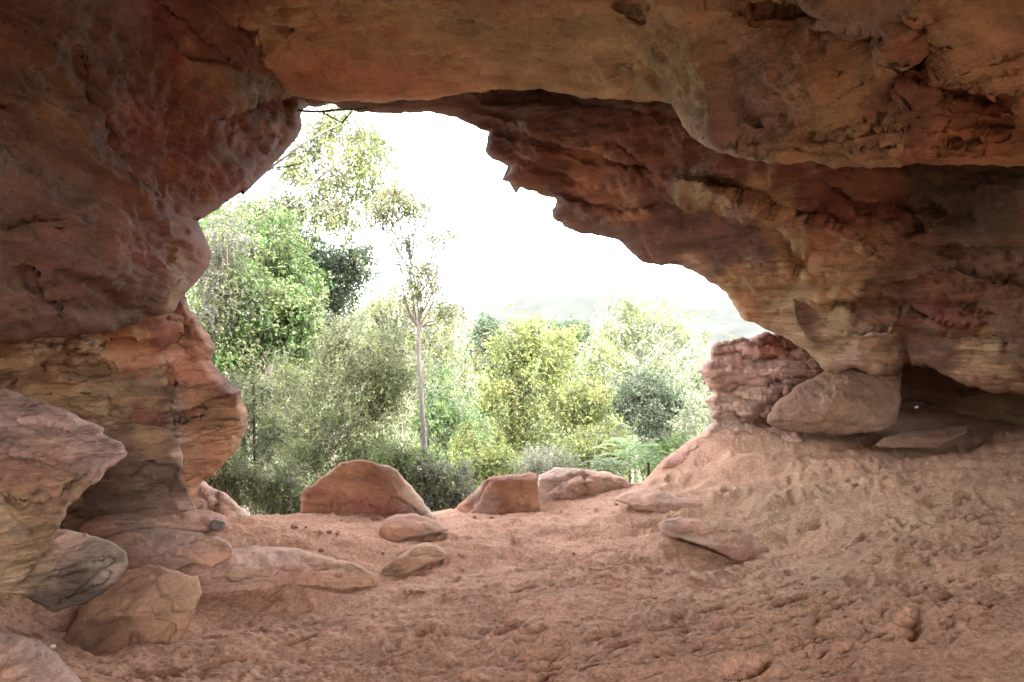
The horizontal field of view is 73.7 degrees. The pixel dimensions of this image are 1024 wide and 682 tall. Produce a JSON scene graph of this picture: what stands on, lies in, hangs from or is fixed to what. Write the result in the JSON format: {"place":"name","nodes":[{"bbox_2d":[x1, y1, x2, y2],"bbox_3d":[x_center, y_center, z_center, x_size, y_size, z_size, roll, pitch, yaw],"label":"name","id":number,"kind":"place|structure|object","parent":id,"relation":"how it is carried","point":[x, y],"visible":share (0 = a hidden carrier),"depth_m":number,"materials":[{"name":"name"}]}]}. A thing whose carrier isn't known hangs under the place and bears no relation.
{"place":"outdoors","nodes":[
{"label":"outdoors","id":0,"kind":"place"},
{"bbox_2d":[0,294,247,529],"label":"cave buttress","id":1,"kind":"structure","parent":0,"point":[161,371],"depth_m":4.62,"materials":[{"name":"stone"}]},
{"bbox_2d":[0,0,309,343],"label":"cave wall","id":2,"kind":"structure","parent":0,"point":[139,139],"depth_m":3.37,"materials":[{"name":"stone"}]},
{"bbox_2d":[268,162,303,169],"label":"branch","id":3,"kind":"object","parent":2,"relation":"attached to","point":[284,166],"visible":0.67,"depth_m":6.13,"materials":[{"name":"grey plant"}]},
{"bbox_2d":[241,123,341,194],"bbox_3d":[-2.188,-1.932,6.896,0.238,1.631,3.409,0,0,-1],"label":"branch","id":4,"kind":"object","parent":2,"relation":"attached to","point":[259,177],"visible":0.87,"depth_m":6.70,"materials":[{"name":"brown plant"}]},
{"bbox_2d":[298,107,367,122],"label":"branch","id":5,"kind":"object","parent":2,"relation":"attached to","point":[318,111],"visible":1,"depth_m":5.75,"materials":[{"name":"brown plant"}]},
{"bbox_2d":[194,104,726,318],"label":"sky","id":6,"kind":"structure","parent":0,"point":[514,247],"materials":[{"name":"white"}]},
{"bbox_2d":[0,390,1023,681],"bbox_3d":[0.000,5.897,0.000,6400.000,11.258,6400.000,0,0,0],"label":"ground","id":7,"kind":"structure","parent":0,"point":[902,564],"depth_m":3.93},
{"bbox_2d":[0,632,81,681],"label":"boulder","id":8,"kind":"object","parent":7,"relation":"on","point":[24,659],"visible":1,"depth_m":2.40,"materials":[{"name":"stone"}]},
{"bbox_2d":[0,388,126,594],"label":"boulder","id":9,"kind":"object","parent":7,"relation":"on","point":[55,462],"visible":1,"depth_m":3.18,"materials":[{"name":"stone"}]},
{"bbox_2d":[0,529,127,611],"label":"boulder","id":10,"kind":"object","parent":7,"relation":"on","point":[72,568],"visible":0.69,"depth_m":2.99,"materials":[{"name":"stone"}]},
{"bbox_2d":[62,565,201,654],"bbox_3d":[-2.034,1.570,3.665,0.654,0.672,0.870,0,0,-32],"label":"boulder","id":11,"kind":"object","parent":7,"relation":"on","point":[153,603],"visible":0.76,"depth_m":3.52,"materials":[{"name":"stone"}]},
{"bbox_2d":[77,509,227,536],"bbox_3d":[-2.586,1.346,4.940,1.298,0.303,0.674,0,0,0],"label":"rock slab","id":12,"kind":"object","parent":7,"relation":"on","point":[196,520],"visible":0.63,"depth_m":4.66,"materials":[{"name":"stone"}]},
{"bbox_2d":[80,422,195,515],"bbox_3d":[-2.771,0.954,4.759,1.018,0.820,0.575,0,0,0],"label":"rock fin","id":13,"kind":"object","parent":12,"relation":"on","point":[143,475],"visible":0.53,"depth_m":4.70,"materials":[{"name":"stone"}]},
{"bbox_2d":[104,527,232,569],"bbox_3d":[-2.272,1.401,4.599,0.972,0.323,0.682,0,0,0],"label":"rock slab","id":14,"kind":"object","parent":7,"relation":"on","point":[171,549],"visible":0.77,"depth_m":4.34,"materials":[{"name":"stone"}]},
{"bbox_2d":[209,520,224,530],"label":"stone","id":15,"kind":"object","parent":14,"relation":"on","point":[215,525],"visible":1,"depth_m":4.52,"materials":[{"name":"stone"}]},
{"bbox_2d":[197,481,249,516],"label":"broken rock","id":16,"kind":"object","parent":7,"relation":"on","point":[210,498],"visible":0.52,"depth_m":5.58,"materials":[{"name":"stone"}]},
{"bbox_2d":[188,205,266,347],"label":"twiggy tree","id":17,"kind":"object","parent":7,"relation":"on","point":[210,273],"visible":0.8,"depth_m":11.17,"materials":[{"name":"green plant"}]},
{"bbox_2d":[203,447,288,514],"bbox_3d":[-3.360,2.471,8.227,1.176,2.678,0.903,0,0,0],"label":"bush","id":18,"kind":"object","parent":7,"relation":"on","point":[242,487],"visible":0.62,"depth_m":8.13,"materials":[{"name":"green plant"}]},
{"bbox_2d":[187,188,312,387],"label":"scrub tree","id":19,"kind":"object","parent":7,"relation":"on","point":[259,212],"visible":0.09,"depth_m":13.76,"materials":[{"name":"green plant"}]},
{"bbox_2d":[185,195,346,514],"bbox_3d":[-4.591,1.667,12.454,3.128,8.963,2.916,0,0,-16],"label":"leafy tree","id":20,"kind":"object","parent":7,"relation":"on","point":[287,304],"visible":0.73,"depth_m":12.21,"materials":[{"name":"green plant"}]},
{"bbox_2d":[232,376,311,514],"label":"sapling","id":21,"kind":"object","parent":7,"relation":"on","point":[250,398],"visible":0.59,"depth_m":8.67,"materials":[{"name":"green plant"}]},
{"bbox_2d":[176,545,378,592],"bbox_3d":[-1.558,1.598,4.638,1.399,0.400,0.822,0,0,0],"label":"rock slab","id":22,"kind":"object","parent":7,"relation":"on","point":[253,567],"visible":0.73,"depth_m":4.35,"materials":[{"name":"stone"}]},
{"bbox_2d":[249,450,312,514],"bbox_3d":[-2.867,2.752,8.665,0.967,2.736,0.861,0,0,0],"label":"bush","id":23,"kind":"object","parent":7,"relation":"on","point":[286,499],"visible":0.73,"depth_m":8.50,"materials":[{"name":"green plant"}]},
{"bbox_2d":[220,335,352,513],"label":"scrub tree","id":24,"kind":"object","parent":7,"relation":"on","point":[232,379],"visible":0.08,"depth_m":15.78,"materials":[{"name":"green plant"}]},
{"bbox_2d":[214,311,435,507],"bbox_3d":[-2.818,2.381,10.727,3.109,5.676,2.576,0,0,32],"label":"acacia tree","id":25,"kind":"object","parent":7,"relation":"on","point":[379,401],"visible":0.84,"depth_m":10.31,"materials":[{"name":"green plant"}]},
{"bbox_2d":[250,104,402,514],"bbox_3d":[-4.293,0.675,15.160,4.063,12.680,3.305,0,0,0],"label":"gum tree","id":26,"kind":"object","parent":7,"relation":"on","point":[330,210],"visible":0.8,"depth_m":14.88,"materials":[{"name":"green plant"}]},
{"bbox_2d":[278,222,389,480],"bbox_3d":[-4.781,2.186,17.092,3.317,10.914,2.821,0,0,0],"label":"evergreen tree","id":27,"kind":"object","parent":7,"relation":"on","point":[341,294],"visible":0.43,"depth_m":16.92,"materials":[{"name":"green plant"}]},
{"bbox_2d":[315,314,372,465],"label":"dead tree","id":28,"kind":"object","parent":7,"relation":"on","point":[339,369],"visible":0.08,"depth_m":15.98,"materials":[{"name":"green plant"}]},
{"bbox_2d":[300,460,432,518],"bbox_3d":[-1.311,1.372,6.295,1.212,0.625,0.696,0,0,0],"label":"boulder","id":29,"kind":"object","parent":7,"relation":"on","point":[360,486],"visible":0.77,"depth_m":6.04,"materials":[{"name":"stone"}]},
{"bbox_2d":[302,281,430,448],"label":"scrub tree","id":30,"kind":"object","parent":7,"relation":"on","point":[351,316],"visible":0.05,"depth_m":23.67,"materials":[{"name":"green plant"}]},
{"bbox_2d":[361,429,437,503],"bbox_3d":[-1.591,2.803,9.480,1.096,3.190,0.922,0,0,0],"label":"bush","id":31,"kind":"object","parent":7,"relation":"on","point":[385,456],"visible":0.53,"depth_m":9.38,"materials":[{"name":"green plant"}]},
{"bbox_2d":[355,166,470,503],"bbox_3d":[-1.510,0.956,9.663,1.833,6.895,1.138,0,0,21],"label":"gum tree","id":32,"kind":"object","parent":7,"relation":"on","point":[399,198],"visible":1,"depth_m":9.58,"materials":[{"name":"green plant"}]},
{"bbox_2d":[379,513,448,540],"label":"rock","id":33,"kind":"object","parent":7,"relation":"on","point":[396,527],"visible":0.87,"depth_m":5.31,"materials":[{"name":"stone"}]},
{"bbox_2d":[381,542,447,575],"bbox_3d":[-0.707,1.620,4.990,0.493,0.316,0.693,0,0,0],"label":"rock","id":34,"kind":"object","parent":7,"relation":"on","point":[413,558],"visible":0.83,"depth_m":4.75,"materials":[{"name":"stone"}]},
{"bbox_2d":[345,272,493,465],"bbox_3d":[-2.607,3.216,20.013,4.413,10.442,2.326,0,0,0],"label":"scrub tree","id":35,"kind":"object","parent":7,"relation":"on","point":[377,315],"visible":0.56,"depth_m":19.78,"materials":[{"name":"green plant"}]},
{"bbox_2d":[402,451,482,511],"bbox_3d":[-0.914,2.871,9.501,1.135,2.694,0.984,0,0,30],"label":"bush","id":36,"kind":"object","parent":7,"relation":"on","point":[432,476],"visible":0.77,"depth_m":9.41,"materials":[{"name":"green plant"}]},
{"bbox_2d":[392,355,495,485],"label":"leafy tree","id":37,"kind":"object","parent":7,"relation":"on","point":[440,420],"visible":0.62,"depth_m":15.89,"materials":[{"name":"green plant"}]},
{"bbox_2d":[397,329,508,453],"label":"scrub tree","id":38,"kind":"object","parent":7,"relation":"on","point":[470,386],"visible":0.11,"depth_m":25.61,"materials":[{"name":"green plant"}]},
{"bbox_2d":[223,315,737,507],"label":"wood","id":39,"kind":"object","parent":7,"relation":"on","point":[635,479],"visible":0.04,"depth_m":36.40,"materials":[{"name":"green plant"}]},
{"bbox_2d":[452,310,509,437],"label":"evergreen tree","id":40,"kind":"object","parent":7,"relation":"on","point":[482,325],"visible":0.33,"depth_m":29.57,"materials":[{"name":"green plant"}]},
{"bbox_2d":[445,416,521,492],"bbox_3d":[-0.449,3.182,11.318,1.451,3.871,1.726,0,0,0],"label":"bush","id":41,"kind":"object","parent":7,"relation":"on","point":[494,458],"visible":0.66,"depth_m":10.98,"materials":[{"name":"green plant"}]},
{"bbox_2d":[456,472,539,514],"bbox_3d":[-0.149,1.503,6.679,0.829,0.454,0.541,0,0,0],"label":"boulder","id":42,"kind":"object","parent":7,"relation":"on","point":[498,495],"visible":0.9,"depth_m":6.45,"materials":[{"name":"stone"}]},
{"bbox_2d":[459,304,619,474],"bbox_3d":[0.692,3.582,19.009,4.737,9.233,2.749,0,0,-15],"label":"tree","id":43,"kind":"object","parent":7,"relation":"on","point":[556,354],"visible":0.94,"depth_m":18.73,"materials":[{"name":"green plant"}]},
{"bbox_2d":[505,439,579,482],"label":"bush","id":44,"kind":"object","parent":7,"relation":"on","point":[556,462],"visible":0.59,"depth_m":10.45,"materials":[{"name":"green plant"}]},
{"bbox_2d":[535,314,598,440],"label":"evergreen tree","id":45,"kind":"object","parent":7,"relation":"on","point":[587,333],"visible":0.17,"depth_m":32.70,"materials":[{"name":"green plant"}]},
{"bbox_2d":[538,467,640,503],"bbox_3d":[0.776,1.538,7.097,1.117,0.433,0.590,0,0,0],"label":"rock","id":46,"kind":"object","parent":7,"relation":"on","point":[554,483],"visible":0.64,"depth_m":6.90,"materials":[{"name":"stone"}]},
{"bbox_2d":[552,332,637,463],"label":"scrub tree","id":47,"kind":"object","parent":7,"relation":"on","point":[600,352],"visible":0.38,"depth_m":23.72,"materials":[{"name":"green plant"}]},
{"bbox_2d":[552,408,638,481],"bbox_3d":[1.523,3.415,12.968,1.948,4.311,1.275,0,0,0],"label":"bush","id":48,"kind":"object","parent":7,"relation":"on","point":[589,454],"visible":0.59,"depth_m":12.92,"materials":[{"name":"green plant"}]},
{"bbox_2d":[579,457,653,476],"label":"fern","id":49,"kind":"object","parent":7,"relation":"on","point":[626,463],"visible":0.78,"depth_m":9.35,"materials":[{"name":"green plant"}]},
{"bbox_2d":[587,435,670,482],"bbox_3d":[1.911,2.564,10.555,1.327,2.204,1.373,0,0,30],"label":"fern","id":50,"kind":"object","parent":7,"relation":"on","point":[624,443],"visible":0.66,"depth_m":10.56,"materials":[{"name":"green plant"}]},
{"bbox_2d":[593,443,676,476],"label":"fern","id":51,"kind":"object","parent":7,"relation":"on","point":[639,461],"visible":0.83,"depth_m":8.78,"materials":[{"name":"green plant"}]},
{"bbox_2d":[579,286,715,482],"bbox_3d":[5.799,3.042,29.548,6.170,10.750,4.640,0,0,0],"label":"wattle tree","id":52,"kind":"object","parent":7,"relation":"on","point":[635,338],"visible":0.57,"depth_m":28.68,"materials":[{"name":"green plant"}]},
{"bbox_2d":[645,564,652,568],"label":"pebble","id":53,"kind":"object","parent":7,"relation":"on","point":[647,566],"visible":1,"depth_m":4.39,"materials":[{"name":"stone"}]},
{"bbox_2d":[602,364,700,482],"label":"scrub tree","id":54,"kind":"object","parent":7,"relation":"on","point":[632,413],"visible":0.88,"depth_m":17.78,"materials":[{"name":"green plant"}]},
{"bbox_2d":[614,488,703,512],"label":"rock","id":55,"kind":"object","parent":7,"relation":"on","point":[655,500],"visible":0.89,"depth_m":5.88,"materials":[{"name":"stone"}]},
{"bbox_2d":[637,429,693,478],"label":"bush","id":56,"kind":"object","parent":7,"relation":"on","point":[666,445],"visible":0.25,"depth_m":9.59,"materials":[{"name":"green plant"}]},
{"bbox_2d":[664,385,710,447],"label":"sapling","id":57,"kind":"object","parent":7,"relation":"on","point":[701,411],"visible":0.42,"depth_m":14.93,"materials":[{"name":"green plant"}]},
{"bbox_2d":[664,346,711,440],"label":"scrub tree","id":58,"kind":"object","parent":7,"relation":"on","point":[703,387],"visible":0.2,"depth_m":23.96,"materials":[{"name":"green plant"}]},
{"bbox_2d":[658,517,768,560],"bbox_3d":[1.528,1.509,5.131,0.888,0.318,0.642,0,0,0],"label":"rock","id":59,"kind":"object","parent":7,"relation":"on","point":[734,544],"visible":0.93,"depth_m":4.98,"materials":[{"name":"stone"}]},
{"bbox_2d":[661,426,801,469],"bbox_3d":[2.375,1.188,7.630,1.654,0.502,0.997,0,0,0],"label":"rock slab","id":60,"kind":"object","parent":7,"relation":"on","point":[681,454],"visible":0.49,"depth_m":7.42,"materials":[{"name":"stone"}]},
{"bbox_2d":[699,331,827,435],"bbox_3d":[3.045,0.602,8.080,1.720,1.428,1.303,0,0,0],"label":"layered rock","id":61,"kind":"object","parent":7,"relation":"on","point":[750,382],"visible":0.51,"depth_m":7.73,"materials":[{"name":"stone"}]},
{"bbox_2d":[767,368,901,435],"bbox_3d":[3.428,0.626,7.222,1.576,0.727,1.070,0,0,0],"label":"boulder","id":62,"kind":"object","parent":7,"relation":"on","point":[849,401],"visible":0.97,"depth_m":6.88,"materials":[{"name":"stone"}]},
{"bbox_2d":[876,424,966,448],"bbox_3d":[4.035,0.934,6.660,1.350,0.207,0.526,0,0,-17],"label":"rock slab","id":63,"kind":"object","parent":7,"relation":"on","point":[937,437],"visible":1,"depth_m":6.42,"materials":[{"name":"stone"}]},
{"bbox_2d":[1001,591,1015,605],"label":"pebble","id":64,"kind":"object","parent":7,"relation":"on","point":[1008,596],"visible":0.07,"depth_m":3.07,"materials":[{"name":"stone"}]},
{"bbox_2d":[278,289,774,390],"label":"hills","id":65,"kind":"structure","parent":0,"point":[723,319],"depth_m":229.61,"materials":[{"name":"white"}]},
{"bbox_2d":[205,0,1023,168],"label":"cave ceiling","id":66,"kind":"structure","parent":0,"point":[836,84],"depth_m":3.60,"materials":[{"name":"stone"}]},
{"bbox_2d":[308,89,1023,394],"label":"cave arch","id":67,"kind":"structure","parent":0,"point":[886,271],"depth_m":5.60,"materials":[{"name":"stone"}]},
{"bbox_2d":[900,364,979,408],"bbox_3d":[5.527,1.079,7.799,4.002,3.298,3.546,0,0,0],"label":"cave recess","id":68,"kind":"object","parent":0,"point":[924,386],"visible":0.05,"depth_m":8.01,"materials":[{"name":"stone"}]}
]}

